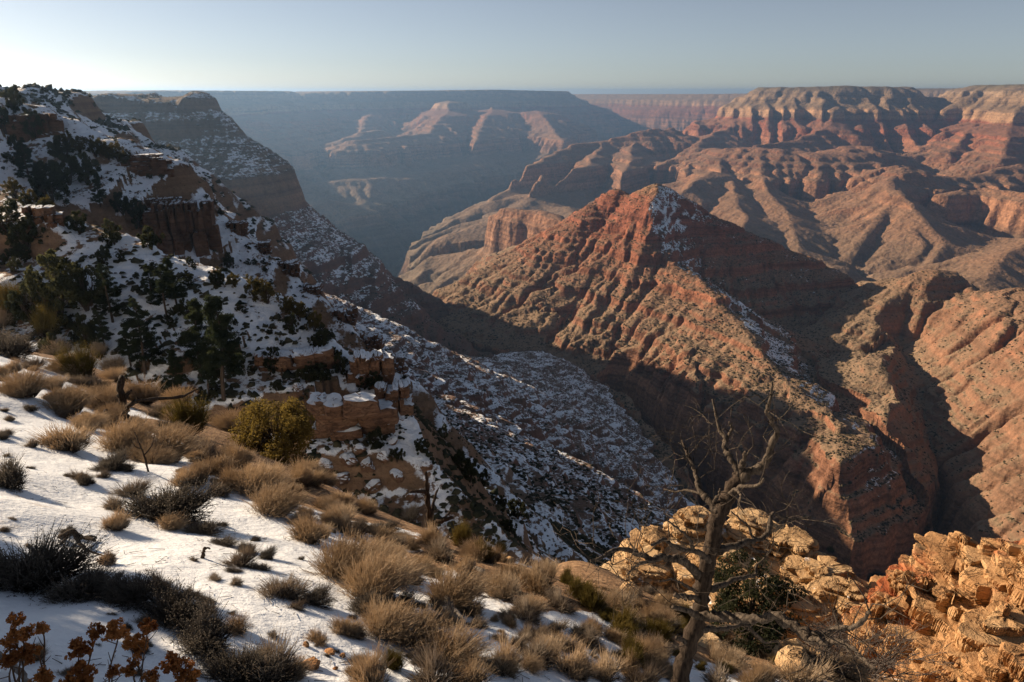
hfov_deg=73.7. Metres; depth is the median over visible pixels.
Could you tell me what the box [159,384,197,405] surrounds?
dry brush
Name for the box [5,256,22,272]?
juniper
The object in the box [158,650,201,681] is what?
dried flower
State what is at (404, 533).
brush tuft
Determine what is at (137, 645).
dried flower
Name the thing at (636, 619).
dry brush
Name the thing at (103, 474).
sagebrush
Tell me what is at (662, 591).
gravel tuft
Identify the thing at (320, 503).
dry brush
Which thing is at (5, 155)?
juniper
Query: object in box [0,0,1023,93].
sky
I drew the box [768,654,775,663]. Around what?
gravel tuft
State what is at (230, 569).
brush tuft
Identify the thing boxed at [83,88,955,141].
rim
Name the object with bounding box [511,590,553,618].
dry brush
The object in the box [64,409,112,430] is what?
dry brush
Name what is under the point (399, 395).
rock ledge
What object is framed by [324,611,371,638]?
dry brush
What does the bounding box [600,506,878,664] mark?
rock outcrop
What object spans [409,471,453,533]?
dead snag
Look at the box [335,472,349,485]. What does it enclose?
boulder
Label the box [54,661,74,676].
dry brush
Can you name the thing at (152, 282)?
pine tree
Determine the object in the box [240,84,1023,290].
canyon land
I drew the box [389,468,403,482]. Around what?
boulder
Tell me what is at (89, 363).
golden shrub
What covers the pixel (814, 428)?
butte scrub
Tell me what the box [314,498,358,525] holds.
dry brush
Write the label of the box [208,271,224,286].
juniper
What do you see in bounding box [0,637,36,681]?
dried flower
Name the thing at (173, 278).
pine tree
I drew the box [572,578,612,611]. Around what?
golden shrub
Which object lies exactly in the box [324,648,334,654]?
boulder
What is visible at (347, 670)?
dry brush
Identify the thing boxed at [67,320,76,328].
juniper
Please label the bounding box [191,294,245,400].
pine tree
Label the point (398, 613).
dry grass
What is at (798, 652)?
boulder
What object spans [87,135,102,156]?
juniper
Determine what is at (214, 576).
brush tuft
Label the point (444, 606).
fallen log
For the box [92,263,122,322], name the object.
pine tree
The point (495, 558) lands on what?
dry brush
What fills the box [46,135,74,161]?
juniper
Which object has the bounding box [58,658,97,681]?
dried flower
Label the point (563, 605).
sagebrush
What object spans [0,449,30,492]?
dark sagebrush
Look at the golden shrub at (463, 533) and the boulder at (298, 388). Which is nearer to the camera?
the golden shrub at (463, 533)
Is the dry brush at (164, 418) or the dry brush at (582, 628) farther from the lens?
the dry brush at (164, 418)
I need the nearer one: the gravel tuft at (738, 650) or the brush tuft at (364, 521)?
the gravel tuft at (738, 650)
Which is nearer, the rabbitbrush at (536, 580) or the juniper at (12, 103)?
the rabbitbrush at (536, 580)
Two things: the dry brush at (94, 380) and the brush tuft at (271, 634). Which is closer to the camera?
the brush tuft at (271, 634)
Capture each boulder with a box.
[292,382,304,397]
[303,641,308,646]
[304,656,320,670]
[318,457,332,468]
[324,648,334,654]
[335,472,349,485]
[339,452,357,467]
[353,443,366,454]
[360,456,375,472]
[364,479,381,493]
[376,450,389,463]
[386,436,397,445]
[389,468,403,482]
[405,493,416,500]
[420,460,432,471]
[620,581,636,588]
[697,632,721,650]
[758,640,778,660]
[775,645,819,675]
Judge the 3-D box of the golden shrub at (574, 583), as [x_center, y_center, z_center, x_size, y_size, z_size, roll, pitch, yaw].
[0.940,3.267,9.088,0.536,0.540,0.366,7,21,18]
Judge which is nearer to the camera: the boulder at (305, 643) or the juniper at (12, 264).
the boulder at (305, 643)
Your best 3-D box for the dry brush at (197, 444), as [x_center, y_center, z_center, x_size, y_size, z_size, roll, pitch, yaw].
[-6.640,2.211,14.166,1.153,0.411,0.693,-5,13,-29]
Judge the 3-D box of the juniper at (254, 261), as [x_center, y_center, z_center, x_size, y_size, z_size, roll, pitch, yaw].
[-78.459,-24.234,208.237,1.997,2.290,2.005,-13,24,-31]
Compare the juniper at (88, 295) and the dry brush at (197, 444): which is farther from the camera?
the juniper at (88, 295)
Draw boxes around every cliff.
[0,113,64,142]
[21,204,64,229]
[142,199,222,256]
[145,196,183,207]
[149,157,174,176]
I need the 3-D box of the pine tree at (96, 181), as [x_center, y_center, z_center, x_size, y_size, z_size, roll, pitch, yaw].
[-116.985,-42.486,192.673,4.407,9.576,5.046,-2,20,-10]
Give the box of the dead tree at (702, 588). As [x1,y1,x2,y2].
[551,378,928,681]
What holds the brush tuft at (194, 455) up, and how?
on the snowy slope
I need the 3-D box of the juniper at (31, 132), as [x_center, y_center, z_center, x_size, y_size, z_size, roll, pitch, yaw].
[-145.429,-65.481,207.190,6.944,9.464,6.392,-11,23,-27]
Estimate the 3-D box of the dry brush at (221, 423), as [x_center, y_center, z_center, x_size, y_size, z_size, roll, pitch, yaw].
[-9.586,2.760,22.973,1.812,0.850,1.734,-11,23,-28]
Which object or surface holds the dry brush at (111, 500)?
on the snowy slope
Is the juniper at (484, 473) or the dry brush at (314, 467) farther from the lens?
the juniper at (484, 473)
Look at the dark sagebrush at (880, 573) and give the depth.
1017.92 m
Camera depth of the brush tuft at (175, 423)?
17.93 m
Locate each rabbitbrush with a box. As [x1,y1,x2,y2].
[0,305,16,330]
[25,415,99,457]
[36,333,74,355]
[89,336,108,357]
[95,354,126,370]
[123,372,164,404]
[145,566,182,595]
[165,462,203,487]
[186,448,248,476]
[196,598,220,612]
[209,461,243,488]
[215,436,254,463]
[279,509,331,544]
[285,455,319,488]
[319,507,337,526]
[328,488,364,507]
[341,633,396,681]
[354,493,379,515]
[399,500,420,522]
[446,652,505,681]
[452,551,481,572]
[453,590,487,620]
[488,558,528,580]
[489,629,529,681]
[514,552,559,595]
[545,627,585,653]
[551,638,603,681]
[589,644,636,681]
[638,602,662,622]
[706,640,722,660]
[729,652,783,681]
[773,653,844,681]
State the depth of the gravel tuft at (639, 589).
10.94 m
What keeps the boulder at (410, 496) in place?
on the wooded hillside
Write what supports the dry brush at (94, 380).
on the snowy slope
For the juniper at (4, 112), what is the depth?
203.33 m
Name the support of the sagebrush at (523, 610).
on the snowy slope
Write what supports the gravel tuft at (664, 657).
on the snowy slope
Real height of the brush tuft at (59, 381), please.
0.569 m
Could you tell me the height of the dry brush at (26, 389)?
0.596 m
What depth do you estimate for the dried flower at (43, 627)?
3.75 m
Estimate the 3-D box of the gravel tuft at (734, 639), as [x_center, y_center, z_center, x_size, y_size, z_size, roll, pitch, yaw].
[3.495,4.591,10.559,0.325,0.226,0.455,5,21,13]
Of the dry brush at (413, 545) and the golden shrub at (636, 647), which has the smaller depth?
the golden shrub at (636, 647)
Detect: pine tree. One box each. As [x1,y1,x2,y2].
[10,137,33,183]
[30,162,50,191]
[89,309,114,352]
[90,173,106,207]
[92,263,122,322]
[115,326,140,366]
[121,298,165,374]
[140,263,156,295]
[147,264,175,320]
[158,256,187,303]
[159,349,187,392]
[171,297,208,375]
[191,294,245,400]
[194,348,216,395]
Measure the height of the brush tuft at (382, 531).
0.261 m
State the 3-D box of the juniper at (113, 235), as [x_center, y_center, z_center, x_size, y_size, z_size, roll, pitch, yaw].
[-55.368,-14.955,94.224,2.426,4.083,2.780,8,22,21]
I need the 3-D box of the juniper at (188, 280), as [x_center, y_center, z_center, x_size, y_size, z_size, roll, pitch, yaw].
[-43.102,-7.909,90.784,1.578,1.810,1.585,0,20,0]
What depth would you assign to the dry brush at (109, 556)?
6.39 m
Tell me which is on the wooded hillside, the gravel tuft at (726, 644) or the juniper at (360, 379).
the juniper at (360, 379)
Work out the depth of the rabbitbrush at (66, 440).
11.79 m
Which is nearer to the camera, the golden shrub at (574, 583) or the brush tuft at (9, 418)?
the golden shrub at (574, 583)
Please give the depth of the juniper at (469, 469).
90.30 m
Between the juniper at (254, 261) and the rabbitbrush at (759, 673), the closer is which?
the rabbitbrush at (759, 673)
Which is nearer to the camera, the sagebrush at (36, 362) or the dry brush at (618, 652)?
the dry brush at (618, 652)
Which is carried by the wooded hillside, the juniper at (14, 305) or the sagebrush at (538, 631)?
the juniper at (14, 305)
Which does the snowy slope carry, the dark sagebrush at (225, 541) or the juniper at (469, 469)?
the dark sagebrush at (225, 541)
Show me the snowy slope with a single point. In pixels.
(40, 512)
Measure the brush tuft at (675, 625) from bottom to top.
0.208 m
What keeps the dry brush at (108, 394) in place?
on the snowy slope
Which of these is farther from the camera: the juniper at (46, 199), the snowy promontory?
the snowy promontory
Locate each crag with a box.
[225,220,249,235]
[254,239,271,254]
[277,258,299,276]
[303,282,322,296]
[331,305,357,325]
[357,330,384,350]
[392,353,408,373]
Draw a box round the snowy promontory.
[92,91,493,357]
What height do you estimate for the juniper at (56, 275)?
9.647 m
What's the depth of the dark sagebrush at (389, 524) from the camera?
10.91 m
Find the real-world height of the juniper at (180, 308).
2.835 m
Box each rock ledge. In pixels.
[119,153,171,176]
[251,345,339,372]
[306,391,398,441]
[347,349,395,388]
[374,379,413,420]
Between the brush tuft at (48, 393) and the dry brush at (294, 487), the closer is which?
the dry brush at (294, 487)
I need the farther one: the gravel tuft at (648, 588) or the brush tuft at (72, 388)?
the brush tuft at (72, 388)
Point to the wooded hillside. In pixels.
(186, 184)
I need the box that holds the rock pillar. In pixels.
[839,569,936,667]
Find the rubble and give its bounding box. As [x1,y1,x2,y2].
[788,638,903,681]
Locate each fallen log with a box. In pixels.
[442,595,464,631]
[463,557,485,572]
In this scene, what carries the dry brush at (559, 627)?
on the snowy slope
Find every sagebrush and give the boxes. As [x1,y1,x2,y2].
[0,323,50,360]
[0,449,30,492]
[0,515,118,598]
[17,353,54,367]
[24,552,137,608]
[64,466,97,481]
[84,445,132,471]
[92,468,110,478]
[92,558,181,615]
[101,472,227,526]
[102,469,166,497]
[122,571,214,642]
[142,395,177,417]
[166,588,245,670]
[180,515,232,536]
[187,426,227,460]
[195,624,293,681]
[207,532,244,547]
[211,535,268,569]
[233,621,308,681]
[247,570,322,602]
[278,578,342,610]
[327,504,372,539]
[343,583,395,615]
[368,515,405,535]
[380,581,426,612]
[384,532,410,546]
[401,614,475,681]
[412,606,445,625]
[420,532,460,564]
[473,568,486,591]
[509,581,544,627]
[513,619,552,641]
[519,632,557,675]
[542,582,582,616]
[573,621,606,649]
[619,653,676,681]
[700,659,732,681]
[866,571,885,580]
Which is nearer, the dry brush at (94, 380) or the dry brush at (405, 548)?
the dry brush at (405, 548)
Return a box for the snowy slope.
[0,352,899,681]
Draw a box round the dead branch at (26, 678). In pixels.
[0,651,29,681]
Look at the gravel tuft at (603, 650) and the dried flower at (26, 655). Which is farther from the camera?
the gravel tuft at (603, 650)
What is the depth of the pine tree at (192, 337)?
79.02 m
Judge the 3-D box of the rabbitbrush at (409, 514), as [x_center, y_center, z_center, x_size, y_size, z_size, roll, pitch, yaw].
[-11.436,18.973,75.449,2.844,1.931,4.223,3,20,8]
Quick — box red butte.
[432,183,930,581]
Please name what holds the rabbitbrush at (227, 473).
on the snowy slope
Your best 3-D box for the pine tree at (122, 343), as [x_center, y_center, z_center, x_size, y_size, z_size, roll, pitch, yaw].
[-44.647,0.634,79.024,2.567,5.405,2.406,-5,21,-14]
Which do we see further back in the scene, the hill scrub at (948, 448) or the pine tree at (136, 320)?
the hill scrub at (948, 448)
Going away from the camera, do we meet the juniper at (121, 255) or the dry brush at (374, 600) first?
the dry brush at (374, 600)
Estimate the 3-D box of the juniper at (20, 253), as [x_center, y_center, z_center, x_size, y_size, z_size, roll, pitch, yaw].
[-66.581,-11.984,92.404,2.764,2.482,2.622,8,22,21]
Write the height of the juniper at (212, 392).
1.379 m
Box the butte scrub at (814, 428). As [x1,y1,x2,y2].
[437,182,925,542]
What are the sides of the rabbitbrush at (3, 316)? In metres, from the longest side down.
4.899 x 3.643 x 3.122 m
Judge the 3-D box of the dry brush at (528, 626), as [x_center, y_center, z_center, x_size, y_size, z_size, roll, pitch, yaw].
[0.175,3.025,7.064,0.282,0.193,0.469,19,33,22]
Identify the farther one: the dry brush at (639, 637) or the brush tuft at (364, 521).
the brush tuft at (364, 521)
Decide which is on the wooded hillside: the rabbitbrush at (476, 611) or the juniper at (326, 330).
the juniper at (326, 330)
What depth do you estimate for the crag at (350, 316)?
210.73 m
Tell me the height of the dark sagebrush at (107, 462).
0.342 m
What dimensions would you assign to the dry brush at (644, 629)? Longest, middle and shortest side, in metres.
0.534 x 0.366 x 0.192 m
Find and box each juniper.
[0,84,25,113]
[0,106,16,134]
[0,198,25,237]
[0,253,8,264]
[1,177,25,194]
[2,152,8,159]
[3,275,43,325]
[4,239,26,256]
[4,244,30,259]
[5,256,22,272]
[5,315,15,325]
[6,134,31,164]
[6,222,45,249]
[17,192,31,205]
[19,109,45,138]
[21,212,37,229]
[21,254,30,262]
[22,189,36,204]
[23,248,88,326]
[28,159,70,203]
[35,200,50,205]
[37,195,54,204]
[37,331,60,350]
[43,324,61,334]
[44,265,105,311]
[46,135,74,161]
[47,154,86,185]
[60,130,72,147]
[60,257,70,268]
[63,210,86,233]
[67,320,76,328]
[67,335,80,345]
[71,135,87,152]
[71,313,101,339]
[72,152,101,185]
[76,328,96,348]
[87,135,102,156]
[92,245,111,264]
[101,141,113,160]
[101,218,121,244]
[108,141,126,161]
[109,191,134,214]
[115,251,124,258]
[118,149,130,164]
[126,198,148,228]
[132,272,139,278]
[134,361,141,368]
[136,225,164,249]
[143,262,157,276]
[152,374,159,381]
[160,309,178,325]
[173,297,189,315]
[181,270,192,279]
[182,274,194,286]
[186,256,193,264]
[194,389,209,406]
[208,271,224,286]
[208,390,218,399]
[211,266,224,281]
[217,208,224,215]
[222,251,233,268]
[224,346,245,368]
[226,272,240,287]
[227,396,316,465]
[232,318,238,325]
[234,303,241,310]
[241,306,248,313]
[243,274,264,297]
[246,365,256,372]
[251,258,257,264]
[252,278,280,303]
[261,347,279,373]
[266,327,272,334]
[269,381,281,390]
[278,296,294,312]
[282,312,299,333]
[288,299,305,320]
[294,366,316,383]
[304,307,310,316]
[304,310,323,331]
[304,361,318,372]
[307,330,327,346]
[310,334,323,346]
[312,363,333,381]
[315,324,332,333]
[332,346,341,354]
[333,351,348,374]
[357,377,369,390]
[365,370,382,389]
[366,426,385,448]
[388,447,405,461]
[414,437,429,454]
[437,424,448,437]
[452,449,466,471]
[463,457,479,483]
[478,468,489,486]
[495,495,506,512]
[499,519,517,532]
[507,498,528,519]
[709,547,806,656]
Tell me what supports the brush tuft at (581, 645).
on the snowy slope
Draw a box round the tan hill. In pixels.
[793,269,1023,544]
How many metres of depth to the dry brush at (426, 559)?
8.96 m
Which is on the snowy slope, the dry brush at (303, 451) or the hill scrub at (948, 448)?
the dry brush at (303, 451)
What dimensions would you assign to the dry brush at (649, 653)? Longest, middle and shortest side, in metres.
0.651 x 0.626 x 0.315 m
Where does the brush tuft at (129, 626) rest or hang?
on the snowy slope
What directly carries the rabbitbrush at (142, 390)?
on the snowy slope
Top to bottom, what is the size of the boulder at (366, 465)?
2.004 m
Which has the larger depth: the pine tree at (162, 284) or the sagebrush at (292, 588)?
the pine tree at (162, 284)
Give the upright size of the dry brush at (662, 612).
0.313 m
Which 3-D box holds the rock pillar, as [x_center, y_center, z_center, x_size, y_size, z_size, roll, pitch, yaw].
[13.406,10.604,24.281,3.911,6.066,2.654,-11,23,-28]
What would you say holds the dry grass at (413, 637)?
on the snowy slope
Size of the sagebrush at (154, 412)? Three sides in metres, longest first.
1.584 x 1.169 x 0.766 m
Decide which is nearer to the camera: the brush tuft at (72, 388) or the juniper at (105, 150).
the brush tuft at (72, 388)
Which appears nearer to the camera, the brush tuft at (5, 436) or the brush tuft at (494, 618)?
the brush tuft at (494, 618)
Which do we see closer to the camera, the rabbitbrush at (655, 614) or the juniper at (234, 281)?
the rabbitbrush at (655, 614)
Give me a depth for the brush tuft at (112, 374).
32.22 m
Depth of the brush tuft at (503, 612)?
7.50 m
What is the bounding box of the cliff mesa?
[399,208,564,293]
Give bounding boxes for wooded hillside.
[0,86,587,567]
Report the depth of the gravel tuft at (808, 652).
10.52 m
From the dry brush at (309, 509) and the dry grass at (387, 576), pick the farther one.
the dry brush at (309, 509)
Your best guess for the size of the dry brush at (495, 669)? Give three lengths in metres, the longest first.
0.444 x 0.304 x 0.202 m
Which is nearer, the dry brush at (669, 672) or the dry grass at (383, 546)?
the dry brush at (669, 672)
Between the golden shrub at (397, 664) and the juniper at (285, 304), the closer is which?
the golden shrub at (397, 664)
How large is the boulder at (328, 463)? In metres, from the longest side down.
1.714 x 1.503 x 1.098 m
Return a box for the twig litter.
[0,395,874,681]
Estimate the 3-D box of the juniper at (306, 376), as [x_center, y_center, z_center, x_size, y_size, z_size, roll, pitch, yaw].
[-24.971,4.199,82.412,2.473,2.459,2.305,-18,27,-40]
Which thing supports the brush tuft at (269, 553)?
on the snowy slope
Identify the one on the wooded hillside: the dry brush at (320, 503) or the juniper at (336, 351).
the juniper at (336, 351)
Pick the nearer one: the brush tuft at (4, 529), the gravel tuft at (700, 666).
the brush tuft at (4, 529)
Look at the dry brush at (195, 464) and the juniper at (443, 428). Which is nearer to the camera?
the dry brush at (195, 464)
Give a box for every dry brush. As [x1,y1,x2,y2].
[2,376,40,397]
[24,641,49,662]
[42,349,103,373]
[52,365,84,376]
[54,405,77,419]
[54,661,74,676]
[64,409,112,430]
[78,371,108,389]
[82,380,118,410]
[90,399,133,419]
[94,548,117,565]
[97,382,129,399]
[97,407,126,429]
[99,492,127,510]
[99,504,140,530]
[121,433,173,462]
[129,415,147,422]
[136,442,185,464]
[155,509,191,529]
[157,403,175,421]
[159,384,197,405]
[172,457,217,486]
[182,458,213,477]
[186,443,218,453]
[187,432,208,448]
[204,479,233,497]
[207,405,244,430]
[222,609,254,638]
[227,449,259,467]
[278,442,309,459]
[283,508,320,525]
[283,650,316,681]
[288,480,303,492]
[294,503,314,513]
[295,458,320,472]
[301,533,317,543]
[301,624,336,647]
[309,468,335,489]
[310,462,331,481]
[311,492,349,509]
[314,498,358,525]
[316,520,333,538]
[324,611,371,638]
[336,649,371,664]
[340,664,361,674]
[341,625,369,641]
[344,619,365,639]
[359,592,380,617]
[362,605,373,620]
[365,522,381,532]
[391,542,408,556]
[401,531,424,552]
[409,550,438,572]
[416,518,451,547]
[419,601,430,609]
[423,562,447,577]
[428,594,450,611]
[434,601,461,627]
[453,536,492,561]
[464,614,491,628]
[478,651,512,676]
[479,565,528,600]
[487,544,509,563]
[489,630,510,642]
[508,627,535,647]
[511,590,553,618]
[518,630,567,663]
[519,615,540,638]
[519,649,547,674]
[543,613,582,636]
[568,619,600,641]
[570,658,596,681]
[610,646,624,658]
[617,585,632,600]
[617,646,643,673]
[618,608,646,631]
[618,629,671,666]
[629,628,653,651]
[635,621,653,636]
[644,630,674,660]
[648,603,667,622]
[659,660,673,679]
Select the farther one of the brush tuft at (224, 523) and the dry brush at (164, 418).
the dry brush at (164, 418)
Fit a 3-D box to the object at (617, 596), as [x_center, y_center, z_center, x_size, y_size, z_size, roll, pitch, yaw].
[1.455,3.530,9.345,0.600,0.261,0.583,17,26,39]
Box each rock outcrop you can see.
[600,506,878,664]
[869,531,1023,681]
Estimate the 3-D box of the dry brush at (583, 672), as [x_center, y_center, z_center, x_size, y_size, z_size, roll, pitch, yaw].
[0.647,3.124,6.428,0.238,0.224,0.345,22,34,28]
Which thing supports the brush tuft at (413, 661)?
on the snowy slope
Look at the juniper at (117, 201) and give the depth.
195.28 m
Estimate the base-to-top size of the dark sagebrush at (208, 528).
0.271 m
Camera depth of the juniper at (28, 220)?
92.92 m
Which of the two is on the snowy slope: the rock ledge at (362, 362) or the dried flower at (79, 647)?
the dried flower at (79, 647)
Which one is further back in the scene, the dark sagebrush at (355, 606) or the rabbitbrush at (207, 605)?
the dark sagebrush at (355, 606)
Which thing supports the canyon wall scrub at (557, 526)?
on the canyon wall
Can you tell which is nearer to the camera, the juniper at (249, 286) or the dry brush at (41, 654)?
the dry brush at (41, 654)
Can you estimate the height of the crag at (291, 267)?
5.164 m
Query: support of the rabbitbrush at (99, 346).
on the wooded hillside
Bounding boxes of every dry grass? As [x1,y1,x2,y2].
[0,360,58,398]
[34,382,101,414]
[92,408,168,452]
[121,418,206,463]
[221,456,302,498]
[239,476,317,520]
[301,524,396,585]
[328,537,421,600]
[339,530,410,562]
[352,592,422,646]
[373,600,465,654]
[374,544,435,589]
[413,558,498,612]
[418,609,503,670]
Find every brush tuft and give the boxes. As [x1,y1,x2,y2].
[0,357,24,371]
[0,363,13,375]
[0,407,10,411]
[0,431,10,439]
[0,525,13,532]
[2,414,15,421]
[2,427,15,434]
[8,391,27,398]
[19,437,39,447]
[22,401,40,411]
[26,365,38,370]
[37,372,67,389]
[38,386,62,399]
[43,359,57,369]
[57,523,78,535]
[59,383,83,392]
[66,373,90,386]
[76,473,96,485]
[95,365,126,381]
[111,462,137,472]
[124,619,133,631]
[129,612,165,628]
[132,642,152,654]
[153,417,173,427]
[162,420,190,431]
[174,484,192,493]
[182,447,203,459]
[183,586,210,598]
[187,454,203,462]
[189,553,198,561]
[199,594,215,603]
[207,569,222,581]
[218,521,230,526]
[220,566,243,572]
[227,576,243,586]
[234,540,257,554]
[249,535,262,540]
[250,561,276,570]
[258,543,279,559]
[267,628,277,638]
[281,597,310,612]
[325,471,340,488]
[349,612,358,619]
[358,515,370,532]
[365,525,400,540]
[383,534,405,544]
[392,529,409,537]
[402,652,417,657]
[407,650,428,665]
[411,573,426,585]
[490,612,499,622]
[494,606,519,619]
[498,612,518,629]
[499,553,509,562]
[532,556,561,577]
[568,628,582,642]
[570,639,587,652]
[579,620,595,629]
[586,601,610,611]
[621,605,652,623]
[621,667,632,678]
[627,595,645,610]
[655,600,683,620]
[666,617,684,633]
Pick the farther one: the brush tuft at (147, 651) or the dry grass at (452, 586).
the dry grass at (452, 586)
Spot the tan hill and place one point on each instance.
(952, 509)
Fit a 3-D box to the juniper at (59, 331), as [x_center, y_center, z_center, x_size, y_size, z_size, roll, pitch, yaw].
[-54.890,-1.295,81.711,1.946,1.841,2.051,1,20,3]
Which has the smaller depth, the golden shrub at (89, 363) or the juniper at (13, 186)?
the golden shrub at (89, 363)
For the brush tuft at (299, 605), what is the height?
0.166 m
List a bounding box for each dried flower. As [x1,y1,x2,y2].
[0,611,35,681]
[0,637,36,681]
[27,621,50,668]
[27,665,55,681]
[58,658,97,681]
[64,622,106,669]
[100,617,130,681]
[118,617,158,681]
[140,666,159,681]
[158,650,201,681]
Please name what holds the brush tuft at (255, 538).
on the snowy slope
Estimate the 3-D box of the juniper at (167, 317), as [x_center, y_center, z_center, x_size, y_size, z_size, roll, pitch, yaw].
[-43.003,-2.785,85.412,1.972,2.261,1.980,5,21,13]
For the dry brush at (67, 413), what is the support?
on the snowy slope
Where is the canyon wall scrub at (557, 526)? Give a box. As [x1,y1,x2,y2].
[97,92,681,566]
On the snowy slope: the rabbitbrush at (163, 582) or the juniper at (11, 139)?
the rabbitbrush at (163, 582)
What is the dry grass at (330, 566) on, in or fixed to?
on the snowy slope
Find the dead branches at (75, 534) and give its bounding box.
[58,528,104,555]
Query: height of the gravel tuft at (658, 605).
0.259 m
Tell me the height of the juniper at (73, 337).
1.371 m
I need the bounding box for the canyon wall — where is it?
[324,293,695,565]
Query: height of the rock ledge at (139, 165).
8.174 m
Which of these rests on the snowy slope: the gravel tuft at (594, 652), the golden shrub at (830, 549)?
the gravel tuft at (594, 652)
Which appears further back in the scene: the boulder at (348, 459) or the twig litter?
the boulder at (348, 459)
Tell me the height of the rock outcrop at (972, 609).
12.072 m
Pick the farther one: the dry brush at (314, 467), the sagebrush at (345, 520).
the dry brush at (314, 467)
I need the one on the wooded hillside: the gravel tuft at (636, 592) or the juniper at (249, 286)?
the juniper at (249, 286)
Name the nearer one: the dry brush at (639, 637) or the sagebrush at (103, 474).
the dry brush at (639, 637)
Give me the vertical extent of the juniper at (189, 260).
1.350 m
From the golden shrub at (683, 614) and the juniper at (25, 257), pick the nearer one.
the golden shrub at (683, 614)
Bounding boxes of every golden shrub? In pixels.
[0,278,28,311]
[24,299,64,336]
[48,337,100,377]
[156,399,186,420]
[165,382,213,435]
[376,644,410,671]
[447,507,472,546]
[473,529,496,562]
[495,535,507,552]
[557,564,576,584]
[564,570,599,599]
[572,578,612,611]
[602,598,642,637]
[617,629,647,670]
[637,615,682,643]
[677,601,691,623]
[826,546,834,553]
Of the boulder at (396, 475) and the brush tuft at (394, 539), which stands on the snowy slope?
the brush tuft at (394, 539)
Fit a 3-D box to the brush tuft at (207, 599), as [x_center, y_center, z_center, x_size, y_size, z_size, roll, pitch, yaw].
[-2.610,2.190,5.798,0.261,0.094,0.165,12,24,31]
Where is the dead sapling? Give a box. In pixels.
[131,432,154,471]
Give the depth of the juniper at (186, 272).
91.72 m
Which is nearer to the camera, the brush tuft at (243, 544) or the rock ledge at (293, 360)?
the brush tuft at (243, 544)
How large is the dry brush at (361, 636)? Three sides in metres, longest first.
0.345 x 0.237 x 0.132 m
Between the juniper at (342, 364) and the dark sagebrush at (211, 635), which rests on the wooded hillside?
the juniper at (342, 364)
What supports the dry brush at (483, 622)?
on the snowy slope
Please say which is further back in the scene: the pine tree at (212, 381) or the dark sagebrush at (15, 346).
the pine tree at (212, 381)
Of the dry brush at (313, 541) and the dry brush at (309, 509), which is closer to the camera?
the dry brush at (313, 541)
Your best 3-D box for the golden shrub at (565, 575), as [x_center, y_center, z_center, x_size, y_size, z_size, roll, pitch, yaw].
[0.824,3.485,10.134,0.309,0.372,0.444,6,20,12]
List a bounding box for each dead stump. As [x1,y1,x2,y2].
[96,374,197,421]
[200,547,210,558]
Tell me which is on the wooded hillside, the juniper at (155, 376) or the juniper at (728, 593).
the juniper at (155, 376)
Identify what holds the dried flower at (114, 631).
on the snowy slope
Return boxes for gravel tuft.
[581,613,609,638]
[588,649,598,659]
[592,644,610,658]
[596,601,619,621]
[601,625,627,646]
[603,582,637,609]
[613,584,648,597]
[630,588,642,598]
[642,584,655,595]
[643,657,667,671]
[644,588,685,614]
[648,600,668,614]
[652,588,669,596]
[656,641,670,660]
[656,650,672,664]
[659,604,684,622]
[672,649,679,655]
[677,615,687,629]
[694,661,705,670]
[702,639,753,672]
[714,657,733,674]
[716,657,746,672]
[719,646,746,658]
[722,640,733,649]
[730,631,744,648]
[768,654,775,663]
[781,641,793,648]
[790,641,807,649]
[797,645,816,661]
[813,652,845,672]
[835,650,879,681]
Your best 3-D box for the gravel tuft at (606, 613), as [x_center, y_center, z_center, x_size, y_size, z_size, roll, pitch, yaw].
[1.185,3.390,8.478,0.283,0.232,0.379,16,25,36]
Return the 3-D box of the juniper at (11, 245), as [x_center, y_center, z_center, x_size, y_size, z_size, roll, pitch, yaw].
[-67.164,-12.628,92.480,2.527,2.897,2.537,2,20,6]
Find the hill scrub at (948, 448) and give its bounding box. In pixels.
[792,269,1023,539]
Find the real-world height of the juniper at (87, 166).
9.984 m
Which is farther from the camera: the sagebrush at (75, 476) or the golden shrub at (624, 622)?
the sagebrush at (75, 476)
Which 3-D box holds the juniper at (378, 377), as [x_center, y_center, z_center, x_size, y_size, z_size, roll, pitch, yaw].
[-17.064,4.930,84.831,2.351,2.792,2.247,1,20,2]
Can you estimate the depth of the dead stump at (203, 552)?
6.99 m
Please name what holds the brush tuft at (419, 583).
on the snowy slope
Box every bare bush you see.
[791,603,865,680]
[805,611,956,681]
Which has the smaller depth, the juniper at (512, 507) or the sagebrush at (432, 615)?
the sagebrush at (432, 615)
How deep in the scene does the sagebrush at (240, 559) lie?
7.00 m
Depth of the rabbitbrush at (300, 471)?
14.02 m
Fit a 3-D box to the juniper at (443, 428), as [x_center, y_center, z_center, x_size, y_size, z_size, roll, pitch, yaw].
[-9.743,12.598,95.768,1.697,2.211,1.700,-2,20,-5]
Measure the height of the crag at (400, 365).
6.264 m
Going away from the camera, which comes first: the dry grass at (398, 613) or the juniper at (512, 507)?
the dry grass at (398, 613)
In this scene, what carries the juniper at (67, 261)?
on the wooded hillside
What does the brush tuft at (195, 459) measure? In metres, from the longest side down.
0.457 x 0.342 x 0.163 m
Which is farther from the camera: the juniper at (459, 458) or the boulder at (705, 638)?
the juniper at (459, 458)
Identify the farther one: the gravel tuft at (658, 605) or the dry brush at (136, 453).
the dry brush at (136, 453)
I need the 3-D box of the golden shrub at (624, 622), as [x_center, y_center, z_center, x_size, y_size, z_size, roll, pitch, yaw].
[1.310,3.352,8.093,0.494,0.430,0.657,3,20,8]
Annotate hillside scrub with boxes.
[0,83,489,357]
[0,103,591,563]
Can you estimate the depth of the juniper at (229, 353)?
83.17 m
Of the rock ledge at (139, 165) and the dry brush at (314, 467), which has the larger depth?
the rock ledge at (139, 165)

